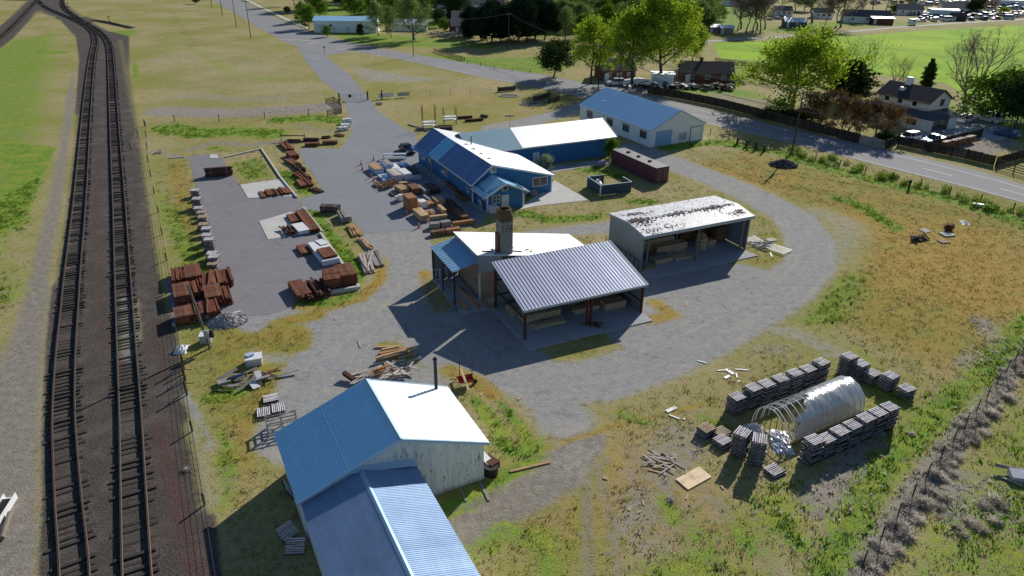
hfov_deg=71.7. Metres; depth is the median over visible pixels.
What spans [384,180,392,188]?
bundle
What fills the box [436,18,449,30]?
leafy tree
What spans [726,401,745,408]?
pallet
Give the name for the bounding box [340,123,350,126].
sack stack
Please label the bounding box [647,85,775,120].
board fence
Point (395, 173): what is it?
wrapped pack
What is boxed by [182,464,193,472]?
tumbleweed
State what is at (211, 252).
pallet
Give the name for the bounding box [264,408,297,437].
crate frame
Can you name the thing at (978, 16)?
parked vehicle
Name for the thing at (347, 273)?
post stack
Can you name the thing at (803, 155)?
weed clump
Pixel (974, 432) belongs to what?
tumbleweed
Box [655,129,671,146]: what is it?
rollup door
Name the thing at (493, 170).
window
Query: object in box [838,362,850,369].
pallet
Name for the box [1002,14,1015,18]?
parked vehicle
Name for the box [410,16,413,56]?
utility pole
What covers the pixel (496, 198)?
window
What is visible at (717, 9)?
leafy tree
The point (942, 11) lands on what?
building
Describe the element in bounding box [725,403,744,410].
pallet
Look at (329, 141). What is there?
post stack
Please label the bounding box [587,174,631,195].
screen enclosure
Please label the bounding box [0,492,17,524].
steel trough
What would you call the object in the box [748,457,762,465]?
pallet
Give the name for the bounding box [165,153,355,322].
asphalt yard
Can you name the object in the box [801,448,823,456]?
pallet
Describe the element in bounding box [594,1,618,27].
leafy tree
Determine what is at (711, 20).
leafy tree
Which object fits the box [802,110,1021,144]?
power line
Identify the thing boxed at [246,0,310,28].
pavement
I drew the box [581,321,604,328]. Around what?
wood scrap heap
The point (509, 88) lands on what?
timber barrier
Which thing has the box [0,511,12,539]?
concrete pipe
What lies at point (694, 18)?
leafy tree
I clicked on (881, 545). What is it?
tumbleweed
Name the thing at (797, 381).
pallet
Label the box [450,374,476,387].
wheelbarrow
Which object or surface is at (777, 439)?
plastic sheet
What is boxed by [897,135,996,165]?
board fence
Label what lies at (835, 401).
hoop house
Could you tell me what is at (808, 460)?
pallet
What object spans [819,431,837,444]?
pallet
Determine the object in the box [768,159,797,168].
rock heap
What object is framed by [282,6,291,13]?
leafy tree
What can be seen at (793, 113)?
shrub
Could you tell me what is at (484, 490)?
board
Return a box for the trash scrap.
[959,220,969,224]
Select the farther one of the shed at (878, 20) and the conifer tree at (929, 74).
the shed at (878, 20)
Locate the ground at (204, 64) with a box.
[0,0,1023,575]
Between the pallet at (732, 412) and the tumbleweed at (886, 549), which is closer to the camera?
the tumbleweed at (886, 549)
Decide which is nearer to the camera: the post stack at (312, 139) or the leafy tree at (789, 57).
the post stack at (312, 139)
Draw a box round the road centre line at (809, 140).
[471,69,1022,194]
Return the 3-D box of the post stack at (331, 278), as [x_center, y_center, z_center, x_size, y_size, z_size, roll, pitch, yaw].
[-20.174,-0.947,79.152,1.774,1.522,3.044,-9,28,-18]
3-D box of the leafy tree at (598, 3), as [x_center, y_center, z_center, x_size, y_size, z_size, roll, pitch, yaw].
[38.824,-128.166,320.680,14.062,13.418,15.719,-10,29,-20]
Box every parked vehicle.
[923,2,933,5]
[940,16,952,20]
[974,13,982,18]
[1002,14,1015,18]
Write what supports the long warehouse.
on the ground at (204, 64)
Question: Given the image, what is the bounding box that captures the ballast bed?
[0,0,225,575]
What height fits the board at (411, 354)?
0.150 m
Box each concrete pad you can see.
[240,179,293,197]
[259,212,299,239]
[432,274,486,313]
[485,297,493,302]
[491,293,652,349]
[634,232,755,278]
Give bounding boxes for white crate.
[488,204,498,214]
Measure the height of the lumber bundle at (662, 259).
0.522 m
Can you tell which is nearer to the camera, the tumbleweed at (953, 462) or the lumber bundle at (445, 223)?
the tumbleweed at (953, 462)
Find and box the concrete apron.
[520,180,587,209]
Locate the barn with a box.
[273,357,489,575]
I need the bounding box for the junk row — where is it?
[626,81,735,90]
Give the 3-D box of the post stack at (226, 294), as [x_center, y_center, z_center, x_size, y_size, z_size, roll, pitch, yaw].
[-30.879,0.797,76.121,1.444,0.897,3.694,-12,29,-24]
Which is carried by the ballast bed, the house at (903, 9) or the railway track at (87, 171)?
the railway track at (87, 171)
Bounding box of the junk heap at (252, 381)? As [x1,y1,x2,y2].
[211,367,298,391]
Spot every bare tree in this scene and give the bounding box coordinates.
[728,0,753,28]
[731,0,749,30]
[740,0,764,32]
[740,0,774,32]
[748,0,779,33]
[753,0,778,29]
[762,0,777,28]
[802,0,826,22]
[820,0,837,25]
[821,0,863,27]
[825,0,854,27]
[845,34,906,72]
[857,0,870,8]
[870,0,879,9]
[879,52,915,81]
[901,60,913,78]
[938,20,1023,108]
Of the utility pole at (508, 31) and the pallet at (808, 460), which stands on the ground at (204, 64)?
the utility pole at (508, 31)
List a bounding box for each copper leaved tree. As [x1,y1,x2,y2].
[797,86,838,126]
[825,87,879,130]
[846,100,873,132]
[852,93,917,137]
[968,0,1003,11]
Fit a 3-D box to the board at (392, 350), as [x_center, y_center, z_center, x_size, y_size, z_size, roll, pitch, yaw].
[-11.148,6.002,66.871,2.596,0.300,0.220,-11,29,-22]
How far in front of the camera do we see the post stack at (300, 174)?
113.35 m
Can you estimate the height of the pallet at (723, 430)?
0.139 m
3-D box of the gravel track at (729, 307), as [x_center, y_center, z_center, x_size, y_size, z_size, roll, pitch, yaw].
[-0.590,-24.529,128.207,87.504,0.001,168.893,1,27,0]
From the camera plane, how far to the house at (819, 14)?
338.79 m
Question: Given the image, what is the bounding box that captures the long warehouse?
[456,118,617,164]
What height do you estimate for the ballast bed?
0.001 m
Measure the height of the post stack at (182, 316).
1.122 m
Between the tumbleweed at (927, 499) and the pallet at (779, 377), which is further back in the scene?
the pallet at (779, 377)
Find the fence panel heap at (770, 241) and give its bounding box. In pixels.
[747,236,790,253]
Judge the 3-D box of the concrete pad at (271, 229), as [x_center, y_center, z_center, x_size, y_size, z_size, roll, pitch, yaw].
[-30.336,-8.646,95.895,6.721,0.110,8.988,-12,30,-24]
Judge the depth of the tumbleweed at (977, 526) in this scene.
47.65 m
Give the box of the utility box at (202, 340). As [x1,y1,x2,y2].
[198,332,212,343]
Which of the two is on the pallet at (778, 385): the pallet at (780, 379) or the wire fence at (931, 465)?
the pallet at (780, 379)
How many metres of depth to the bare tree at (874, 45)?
187.29 m
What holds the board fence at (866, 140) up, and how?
on the ground at (204, 64)
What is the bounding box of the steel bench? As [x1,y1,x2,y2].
[383,153,405,159]
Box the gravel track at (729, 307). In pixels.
[119,69,839,465]
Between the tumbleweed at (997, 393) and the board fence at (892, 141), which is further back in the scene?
the board fence at (892, 141)
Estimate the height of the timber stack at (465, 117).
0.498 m
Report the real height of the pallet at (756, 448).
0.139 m
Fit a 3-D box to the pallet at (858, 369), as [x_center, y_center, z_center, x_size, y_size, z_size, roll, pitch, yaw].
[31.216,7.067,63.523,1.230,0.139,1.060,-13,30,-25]
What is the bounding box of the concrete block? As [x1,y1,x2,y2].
[939,232,955,236]
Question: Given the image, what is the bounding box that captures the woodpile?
[941,135,976,148]
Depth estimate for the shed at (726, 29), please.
282.63 m
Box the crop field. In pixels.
[712,25,1023,98]
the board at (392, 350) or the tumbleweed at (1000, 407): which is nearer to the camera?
the tumbleweed at (1000, 407)
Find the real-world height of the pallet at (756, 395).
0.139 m
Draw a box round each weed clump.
[799,150,807,156]
[850,165,858,171]
[875,171,883,177]
[879,174,887,180]
[888,172,897,179]
[899,178,908,184]
[913,180,922,187]
[940,184,951,192]
[959,194,969,201]
[970,201,979,207]
[971,194,980,201]
[982,198,992,203]
[982,204,993,210]
[993,203,1000,210]
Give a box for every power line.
[413,14,505,19]
[601,46,806,92]
[623,60,797,109]
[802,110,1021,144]
[805,91,1023,122]
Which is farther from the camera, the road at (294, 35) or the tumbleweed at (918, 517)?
the road at (294, 35)
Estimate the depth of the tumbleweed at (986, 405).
60.20 m
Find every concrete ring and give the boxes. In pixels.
[498,94,519,96]
[519,102,540,105]
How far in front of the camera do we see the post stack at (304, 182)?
110.29 m
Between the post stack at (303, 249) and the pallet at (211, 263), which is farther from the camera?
the post stack at (303, 249)
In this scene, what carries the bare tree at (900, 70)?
on the ground at (204, 64)
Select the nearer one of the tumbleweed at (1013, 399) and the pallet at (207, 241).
the tumbleweed at (1013, 399)
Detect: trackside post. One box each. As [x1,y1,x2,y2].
[180,354,189,368]
[181,366,191,381]
[182,380,193,394]
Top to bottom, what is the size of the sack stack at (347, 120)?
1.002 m
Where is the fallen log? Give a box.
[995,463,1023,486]
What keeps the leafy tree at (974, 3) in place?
on the ground at (204, 64)
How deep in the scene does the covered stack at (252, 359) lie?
64.61 m
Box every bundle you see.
[319,203,340,213]
[337,209,351,222]
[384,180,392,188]
[394,184,408,193]
[398,181,410,183]
[403,192,417,211]
[407,183,420,194]
[412,207,429,221]
[418,184,429,194]
[423,183,432,193]
[423,194,432,201]
[425,210,436,214]
[427,183,440,193]
[427,200,434,207]
[429,214,447,219]
[429,221,439,229]
[430,228,445,236]
[432,196,444,205]
[437,204,446,213]
[439,219,451,227]
[443,204,453,213]
[444,198,455,203]
[444,277,453,287]
[445,226,460,234]
[447,214,458,220]
[450,203,463,211]
[451,211,461,219]
[452,218,474,225]
[453,208,468,219]
[456,298,469,309]
[458,287,481,308]
[505,302,520,315]
[518,306,560,323]
[530,317,565,328]
[565,299,590,306]
[570,300,600,314]
[593,294,611,301]
[599,295,626,310]
[641,264,658,270]
[643,234,674,253]
[644,252,670,262]
[651,238,687,253]
[651,255,672,264]
[671,252,692,260]
[674,230,695,241]
[695,237,707,250]
[700,225,726,242]
[707,237,715,247]
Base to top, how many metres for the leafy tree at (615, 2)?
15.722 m
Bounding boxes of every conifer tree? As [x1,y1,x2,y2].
[816,59,884,98]
[919,58,938,86]
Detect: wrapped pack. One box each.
[292,222,309,234]
[308,241,340,265]
[368,163,383,173]
[377,173,390,181]
[380,159,393,170]
[386,168,402,181]
[397,162,410,167]
[397,168,411,179]
[398,194,402,201]
[406,167,420,179]
[417,199,426,208]
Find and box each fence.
[129,105,339,149]
[144,121,215,575]
[325,96,341,115]
[368,87,499,98]
[434,49,464,59]
[467,60,523,71]
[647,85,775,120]
[710,128,1023,209]
[715,57,770,66]
[775,112,860,142]
[849,347,1023,575]
[859,135,872,145]
[871,136,884,148]
[884,132,901,148]
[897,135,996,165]
[925,128,983,151]
[957,102,1005,121]
[995,150,1023,166]
[996,158,1023,174]
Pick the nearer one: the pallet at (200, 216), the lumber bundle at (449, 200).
the pallet at (200, 216)
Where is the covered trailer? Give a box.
[622,77,650,86]
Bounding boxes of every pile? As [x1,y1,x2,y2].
[342,356,420,384]
[346,224,362,237]
[356,236,374,249]
[358,252,375,274]
[368,249,384,267]
[429,30,462,36]
[641,448,685,475]
[725,75,746,84]
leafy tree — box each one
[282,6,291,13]
[293,0,307,20]
[294,2,316,28]
[307,0,329,15]
[320,24,332,36]
[337,0,369,15]
[355,23,363,34]
[361,0,386,35]
[379,0,400,10]
[380,4,400,37]
[387,0,436,39]
[415,0,435,8]
[431,7,447,26]
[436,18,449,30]
[440,0,475,15]
[529,37,580,77]
[548,0,563,21]
[554,0,577,20]
[556,0,573,21]
[556,5,577,39]
[566,2,580,24]
[569,14,617,83]
[571,1,593,17]
[574,0,597,11]
[574,12,592,32]
[584,0,607,15]
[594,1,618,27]
[602,1,667,83]
[606,0,630,11]
[616,0,646,14]
[619,0,709,72]
[673,6,702,27]
[677,24,715,60]
[690,7,718,29]
[693,0,720,28]
[695,0,723,9]
[712,5,723,23]
[717,4,729,19]
[730,19,878,112]
[793,0,818,10]
[889,4,896,12]
[950,65,1023,122]
[965,0,987,10]
[990,70,1023,128]
[998,7,1009,13]
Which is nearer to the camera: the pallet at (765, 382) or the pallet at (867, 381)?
the pallet at (765, 382)
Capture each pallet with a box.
[193,206,203,209]
[196,210,206,213]
[197,215,207,218]
[197,222,208,225]
[200,226,211,229]
[201,233,212,236]
[202,239,214,242]
[203,237,214,240]
[203,242,215,246]
[206,251,217,254]
[206,261,218,265]
[207,254,219,258]
[257,406,270,417]
[262,393,278,403]
[271,402,285,413]
[274,520,298,542]
[282,479,293,499]
[284,537,305,554]
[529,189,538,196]
[695,432,712,439]
[696,422,716,433]
[696,424,716,435]
[696,426,711,437]
[711,428,731,439]
[712,433,731,446]
[712,437,731,447]
[713,425,731,436]
[713,440,731,450]
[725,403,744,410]
[725,405,744,412]
[725,407,744,414]
[725,409,744,416]
[726,398,745,405]
[726,399,745,407]
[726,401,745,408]
[727,391,747,401]
[727,393,745,403]
[730,447,748,455]
[730,450,748,458]
[731,440,750,449]
[731,444,749,453]
[732,428,751,441]
[732,436,749,443]
[732,437,750,445]
[732,439,750,447]
[733,425,752,439]
[742,384,761,393]
[742,387,761,395]
[742,391,761,398]
[744,382,763,392]
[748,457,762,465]
[748,462,762,467]
[749,447,763,460]
[749,459,763,463]
[750,446,764,459]
[750,449,764,455]
[751,438,765,450]
[752,432,767,445]
[752,434,766,447]
[752,436,767,449]
[752,446,766,453]
[757,378,775,388]
[759,399,772,405]
[761,380,776,390]
[763,463,784,476]
[764,465,786,479]
[770,373,789,383]
[771,375,789,384]
[771,380,788,386]
[785,368,804,377]
[785,370,804,380]
[788,376,803,383]
[797,457,819,465]
[798,364,817,373]
[798,366,816,374]
[799,453,820,462]
[799,456,821,464]
[800,451,820,459]
[801,440,820,450]
[801,443,823,452]
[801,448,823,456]
[801,450,822,458]
[803,433,825,446]
[803,436,824,448]
[811,359,830,368]
[812,357,830,366]
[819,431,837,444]
[822,434,836,446]
[828,427,849,438]
[829,424,850,437]
[830,433,849,441]
[832,433,849,443]
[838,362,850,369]
[839,354,858,361]
[840,351,859,360]
[841,418,863,430]
[841,421,862,432]
[844,424,862,435]
[849,374,862,380]
[851,363,870,369]
[851,365,869,371]
[852,358,870,367]
[854,414,875,425]
[855,411,876,423]
[862,378,879,384]
[863,368,881,377]
[864,370,880,379]
[867,406,888,418]
[869,413,887,422]
[878,381,896,389]
[878,381,897,387]
[878,384,896,391]
[879,379,898,385]
[879,401,899,412]
[880,372,899,382]
[880,377,898,383]
[880,404,899,414]
[881,370,900,380]
[894,393,913,400]
[896,385,915,394]
[896,390,915,396]
[897,383,916,393]
[918,228,930,233]
[937,239,950,243]
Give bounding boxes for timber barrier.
[497,85,514,91]
[533,91,549,100]
[548,95,559,102]
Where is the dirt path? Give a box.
[0,78,1021,575]
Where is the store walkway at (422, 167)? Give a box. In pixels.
[413,161,487,212]
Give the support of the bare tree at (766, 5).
on the ground at (204, 64)
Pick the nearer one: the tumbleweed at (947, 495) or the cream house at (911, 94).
the tumbleweed at (947, 495)
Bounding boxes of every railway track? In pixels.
[0,0,38,40]
[35,0,98,575]
[59,0,160,575]
[84,20,131,28]
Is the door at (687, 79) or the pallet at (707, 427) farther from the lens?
the door at (687, 79)
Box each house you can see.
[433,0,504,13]
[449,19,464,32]
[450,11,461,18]
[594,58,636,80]
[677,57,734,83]
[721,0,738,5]
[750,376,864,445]
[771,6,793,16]
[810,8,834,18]
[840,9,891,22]
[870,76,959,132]
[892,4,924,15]
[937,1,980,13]
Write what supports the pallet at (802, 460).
on the ground at (204, 64)
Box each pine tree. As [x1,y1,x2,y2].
[362,0,373,8]
[419,0,437,14]
[457,4,476,33]
[466,0,516,42]
[469,18,487,39]
[497,0,542,42]
[516,0,552,38]
[519,15,537,41]
[532,1,564,39]
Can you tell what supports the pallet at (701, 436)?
on the ground at (204, 64)
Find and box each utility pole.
[187,284,213,348]
[242,0,250,37]
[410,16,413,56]
[506,14,508,50]
[597,46,600,89]
[791,90,805,151]
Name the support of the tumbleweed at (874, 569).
on the ground at (204, 64)
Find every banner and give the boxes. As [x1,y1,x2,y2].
[378,93,393,97]
[397,92,408,95]
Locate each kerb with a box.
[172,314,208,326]
[224,148,297,197]
[302,207,322,232]
[319,232,360,288]
[331,285,358,293]
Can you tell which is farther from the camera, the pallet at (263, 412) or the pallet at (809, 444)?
the pallet at (263, 412)
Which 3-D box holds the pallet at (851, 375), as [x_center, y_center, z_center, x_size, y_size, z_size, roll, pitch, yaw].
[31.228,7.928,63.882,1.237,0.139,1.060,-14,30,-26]
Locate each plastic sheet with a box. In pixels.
[173,344,189,354]
[743,422,764,435]
[766,429,794,454]
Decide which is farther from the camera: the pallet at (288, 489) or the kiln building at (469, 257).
the kiln building at (469, 257)
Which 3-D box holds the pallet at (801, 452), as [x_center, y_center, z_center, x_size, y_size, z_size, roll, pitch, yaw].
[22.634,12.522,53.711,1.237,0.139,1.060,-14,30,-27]
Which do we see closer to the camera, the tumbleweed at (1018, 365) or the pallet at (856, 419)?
the pallet at (856, 419)
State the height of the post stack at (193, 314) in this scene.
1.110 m
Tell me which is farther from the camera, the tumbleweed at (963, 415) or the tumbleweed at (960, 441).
the tumbleweed at (963, 415)
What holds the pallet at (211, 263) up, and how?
on the pallet
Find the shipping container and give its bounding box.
[611,148,668,183]
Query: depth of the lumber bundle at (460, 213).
98.12 m
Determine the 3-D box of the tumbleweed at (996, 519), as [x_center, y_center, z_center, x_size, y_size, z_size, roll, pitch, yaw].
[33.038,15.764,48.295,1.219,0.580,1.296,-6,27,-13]
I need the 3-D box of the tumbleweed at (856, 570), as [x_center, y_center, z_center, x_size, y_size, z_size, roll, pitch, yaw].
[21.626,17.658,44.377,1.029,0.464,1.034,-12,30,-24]
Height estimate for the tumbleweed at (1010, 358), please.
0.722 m
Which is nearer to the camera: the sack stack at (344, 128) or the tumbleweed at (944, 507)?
the tumbleweed at (944, 507)
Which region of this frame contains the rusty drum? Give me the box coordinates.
[944,222,954,231]
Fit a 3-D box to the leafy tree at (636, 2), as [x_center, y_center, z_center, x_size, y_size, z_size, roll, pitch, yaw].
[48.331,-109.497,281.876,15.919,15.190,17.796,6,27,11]
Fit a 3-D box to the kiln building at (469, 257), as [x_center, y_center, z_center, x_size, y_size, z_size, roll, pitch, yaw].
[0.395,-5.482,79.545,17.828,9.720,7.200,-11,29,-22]
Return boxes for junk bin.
[484,452,499,478]
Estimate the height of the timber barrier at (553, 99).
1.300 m
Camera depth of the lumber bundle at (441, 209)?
99.88 m
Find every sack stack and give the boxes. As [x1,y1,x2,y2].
[338,126,348,130]
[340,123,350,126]
[342,118,351,123]
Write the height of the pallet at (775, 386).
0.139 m
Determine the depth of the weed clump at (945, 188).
110.61 m
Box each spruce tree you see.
[446,5,450,18]
[461,11,474,36]
[486,7,515,43]
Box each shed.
[391,19,428,30]
[491,240,648,339]
[608,195,754,270]
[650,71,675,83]
[707,24,722,32]
[719,25,734,33]
[781,17,807,27]
[869,16,894,24]
[949,12,967,20]
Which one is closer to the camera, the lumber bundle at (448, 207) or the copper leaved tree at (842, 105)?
the lumber bundle at (448, 207)
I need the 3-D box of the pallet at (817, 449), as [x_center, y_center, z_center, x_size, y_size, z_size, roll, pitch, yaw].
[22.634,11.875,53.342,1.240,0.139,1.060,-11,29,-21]
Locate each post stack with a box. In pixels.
[170,266,185,284]
[172,281,191,305]
[173,305,191,325]
[183,263,201,282]
[188,277,204,299]
[188,301,205,322]
[201,266,233,285]
[202,282,223,303]
[203,166,232,177]
[205,298,220,318]
[218,285,233,304]
[259,187,291,197]
[278,224,295,234]
[279,141,294,150]
[284,158,301,164]
[285,150,298,158]
[286,139,301,141]
[286,213,301,222]
[287,279,311,300]
[292,163,305,171]
[292,170,311,179]
[295,178,313,187]
[295,209,319,232]
[296,244,311,254]
[301,277,331,301]
[302,137,319,141]
[305,142,319,146]
[307,187,324,193]
[316,246,337,258]
[321,267,340,289]
[322,140,337,143]
[333,262,357,286]
[334,133,345,136]
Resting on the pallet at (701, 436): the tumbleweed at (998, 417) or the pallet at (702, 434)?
the pallet at (702, 434)
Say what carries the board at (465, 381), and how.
on the wheelbarrow
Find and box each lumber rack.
[421,105,435,127]
[442,107,456,124]
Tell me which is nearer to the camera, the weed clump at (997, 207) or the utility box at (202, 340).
the utility box at (202, 340)
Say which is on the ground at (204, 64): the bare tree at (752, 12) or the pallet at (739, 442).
the bare tree at (752, 12)
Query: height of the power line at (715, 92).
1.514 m
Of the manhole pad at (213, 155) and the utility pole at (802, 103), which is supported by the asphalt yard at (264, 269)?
the manhole pad at (213, 155)
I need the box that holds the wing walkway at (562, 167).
[542,159,609,172]
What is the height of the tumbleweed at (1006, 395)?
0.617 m
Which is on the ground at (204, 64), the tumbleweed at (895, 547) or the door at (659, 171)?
the tumbleweed at (895, 547)
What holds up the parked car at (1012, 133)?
on the driveway at (961, 127)
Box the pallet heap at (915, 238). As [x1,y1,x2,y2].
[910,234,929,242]
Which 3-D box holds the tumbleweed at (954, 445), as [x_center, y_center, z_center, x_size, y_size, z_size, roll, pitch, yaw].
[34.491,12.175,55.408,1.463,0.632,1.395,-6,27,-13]
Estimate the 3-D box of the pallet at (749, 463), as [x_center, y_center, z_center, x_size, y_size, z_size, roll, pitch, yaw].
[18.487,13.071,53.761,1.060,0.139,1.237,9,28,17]
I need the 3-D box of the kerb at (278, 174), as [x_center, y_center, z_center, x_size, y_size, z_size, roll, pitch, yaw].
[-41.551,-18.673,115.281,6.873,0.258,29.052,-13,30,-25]
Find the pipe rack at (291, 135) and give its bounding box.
[279,132,304,140]
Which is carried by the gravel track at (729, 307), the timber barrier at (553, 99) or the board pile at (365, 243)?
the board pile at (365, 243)
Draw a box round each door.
[428,157,431,170]
[502,194,508,205]
[533,152,538,164]
[604,73,608,80]
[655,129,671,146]
[656,168,662,182]
[662,167,668,181]
[685,74,689,82]
[689,126,701,141]
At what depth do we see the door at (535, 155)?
120.62 m
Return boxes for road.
[213,0,1023,202]
[706,19,1023,41]
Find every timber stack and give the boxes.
[440,126,452,129]
[457,115,472,118]
[464,118,483,121]
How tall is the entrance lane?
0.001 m
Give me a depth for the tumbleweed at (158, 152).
125.29 m
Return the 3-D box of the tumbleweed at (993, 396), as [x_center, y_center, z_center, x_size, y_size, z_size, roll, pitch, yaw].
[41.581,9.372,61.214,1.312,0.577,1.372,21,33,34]
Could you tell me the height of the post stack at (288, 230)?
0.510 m
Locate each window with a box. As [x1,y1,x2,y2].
[490,167,495,173]
[492,195,499,203]
[532,176,547,186]
[587,110,592,118]
[606,117,612,126]
[622,123,629,132]
[639,129,646,138]
[906,118,916,124]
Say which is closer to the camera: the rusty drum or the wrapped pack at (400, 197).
the rusty drum
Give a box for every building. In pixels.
[312,16,379,32]
[411,128,555,211]
[430,206,582,304]
[579,87,706,147]
[929,8,959,15]
[993,0,1023,5]
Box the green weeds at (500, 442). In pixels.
[0,88,1023,575]
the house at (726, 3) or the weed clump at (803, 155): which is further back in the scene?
the house at (726, 3)
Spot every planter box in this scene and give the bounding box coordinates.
[391,178,396,185]
[445,180,457,191]
[455,190,468,201]
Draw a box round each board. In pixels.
[315,239,327,244]
[375,345,399,347]
[376,346,416,359]
[376,352,405,360]
[380,347,406,354]
[382,346,397,350]
[399,352,416,358]
[459,486,466,500]
[460,367,469,390]
[479,481,489,500]
[510,461,550,472]
[665,406,676,412]
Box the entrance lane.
[299,49,486,233]
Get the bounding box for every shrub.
[536,151,555,169]
[602,135,622,159]
[755,107,787,119]
[779,107,822,121]
[875,129,897,139]
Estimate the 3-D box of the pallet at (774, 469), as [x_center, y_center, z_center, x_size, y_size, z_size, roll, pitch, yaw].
[19.461,13.489,52.620,1.240,0.139,1.060,-15,31,-28]
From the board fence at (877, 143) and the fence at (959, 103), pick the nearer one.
the board fence at (877, 143)
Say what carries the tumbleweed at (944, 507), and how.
on the ground at (204, 64)
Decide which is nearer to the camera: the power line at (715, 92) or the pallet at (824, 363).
the pallet at (824, 363)
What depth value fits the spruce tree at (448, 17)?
319.29 m
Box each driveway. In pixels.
[592,80,689,92]
[896,120,1022,144]
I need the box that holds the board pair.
[697,232,707,238]
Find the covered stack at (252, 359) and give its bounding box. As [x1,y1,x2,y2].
[244,351,262,367]
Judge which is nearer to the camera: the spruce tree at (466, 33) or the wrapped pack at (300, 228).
the wrapped pack at (300, 228)
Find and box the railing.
[605,238,638,267]
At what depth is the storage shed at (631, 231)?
86.17 m
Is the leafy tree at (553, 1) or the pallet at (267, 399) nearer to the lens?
the pallet at (267, 399)
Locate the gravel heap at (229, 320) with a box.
[206,312,248,329]
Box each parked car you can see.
[398,142,415,153]
[606,78,623,85]
[774,15,783,18]
[900,130,921,139]
[921,133,944,143]
[957,113,975,123]
[974,111,1001,123]
[992,128,1020,137]
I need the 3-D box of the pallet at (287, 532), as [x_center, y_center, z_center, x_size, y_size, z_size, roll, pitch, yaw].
[-14.747,15.942,46.485,1.060,0.139,1.240,45,43,16]
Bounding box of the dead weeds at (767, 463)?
[173,81,1023,575]
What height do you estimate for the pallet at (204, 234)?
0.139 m
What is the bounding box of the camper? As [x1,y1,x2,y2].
[908,19,917,24]
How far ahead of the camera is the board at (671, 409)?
59.39 m
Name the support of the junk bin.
on the ground at (204, 64)
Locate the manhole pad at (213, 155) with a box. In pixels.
[210,154,217,157]
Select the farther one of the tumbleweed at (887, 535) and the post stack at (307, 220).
the post stack at (307, 220)
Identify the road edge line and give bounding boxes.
[440,67,1023,201]
[459,63,1023,188]
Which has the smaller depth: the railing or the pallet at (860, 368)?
the pallet at (860, 368)
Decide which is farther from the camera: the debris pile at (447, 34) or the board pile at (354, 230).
the debris pile at (447, 34)
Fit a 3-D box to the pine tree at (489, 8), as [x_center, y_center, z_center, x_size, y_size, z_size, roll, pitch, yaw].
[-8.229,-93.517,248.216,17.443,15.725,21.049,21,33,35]
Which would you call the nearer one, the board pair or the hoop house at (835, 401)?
the hoop house at (835, 401)
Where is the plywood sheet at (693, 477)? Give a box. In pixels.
[676,466,711,489]
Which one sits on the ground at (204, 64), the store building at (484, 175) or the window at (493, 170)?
the store building at (484, 175)
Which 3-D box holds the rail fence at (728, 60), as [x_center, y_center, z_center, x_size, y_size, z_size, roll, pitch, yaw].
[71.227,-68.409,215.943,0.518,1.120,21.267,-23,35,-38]
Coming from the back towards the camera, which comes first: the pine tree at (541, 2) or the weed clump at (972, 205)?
the pine tree at (541, 2)
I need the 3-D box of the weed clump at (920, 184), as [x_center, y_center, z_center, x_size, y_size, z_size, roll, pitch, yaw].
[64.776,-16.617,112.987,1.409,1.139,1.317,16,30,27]
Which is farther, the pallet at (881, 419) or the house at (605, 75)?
the house at (605, 75)
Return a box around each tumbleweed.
[154,149,162,153]
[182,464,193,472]
[664,495,676,503]
[848,567,865,575]
[850,566,865,574]
[855,549,875,568]
[858,555,873,569]
[864,559,885,575]
[867,536,880,545]
[870,563,884,574]
[871,555,884,568]
[874,552,892,565]
[875,544,895,564]
[876,540,895,557]
[878,555,891,566]
[883,532,895,541]
[884,515,903,528]
[885,540,900,554]
[892,526,911,541]
[893,541,907,557]
[895,521,916,534]
[895,525,919,544]
[901,498,918,509]
[903,493,927,507]
[903,498,915,509]
[903,507,917,517]
[904,516,916,524]
[905,429,916,435]
[913,512,926,525]
[915,495,928,509]
[916,483,933,493]
[916,495,936,512]
[920,487,931,494]
[922,494,936,506]
[923,463,944,478]
[925,466,947,483]
[925,486,938,495]
[929,471,946,482]
[931,486,955,504]
[931,500,949,512]
[932,458,950,471]
[933,440,946,451]
[936,452,954,464]
[939,452,956,459]
[940,484,950,491]
[942,477,950,485]
[946,458,959,469]
[947,441,961,450]
[947,450,965,463]
[947,468,961,477]
[948,440,960,450]
[950,419,966,427]
[950,433,970,444]
[950,521,963,531]
[953,435,968,447]
[953,527,970,539]
[958,413,968,419]
[960,427,980,436]
[960,513,978,527]
[966,413,980,421]
[966,419,977,426]
[966,434,982,443]
[967,406,983,414]
[968,408,986,416]
[969,437,980,445]
[969,520,991,535]
[970,413,987,426]
[974,497,993,512]
[976,415,993,426]
[976,425,994,438]
[980,402,991,407]
[981,408,995,416]
[982,397,996,405]
[983,489,1005,505]
[984,406,999,418]
[984,406,1002,418]
[985,513,1004,527]
[986,390,1002,398]
[986,393,999,400]
[992,379,1009,386]
[994,404,1005,411]
[994,500,1012,513]
[995,380,1015,390]
[996,371,1013,380]
[1000,391,1020,403]
[1000,392,1010,400]
[1002,377,1020,387]
[1008,357,1023,363]
[1010,362,1023,369]
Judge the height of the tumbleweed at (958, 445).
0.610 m
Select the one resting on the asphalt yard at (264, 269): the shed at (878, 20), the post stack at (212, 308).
the post stack at (212, 308)
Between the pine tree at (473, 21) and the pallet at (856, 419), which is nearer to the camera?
the pallet at (856, 419)

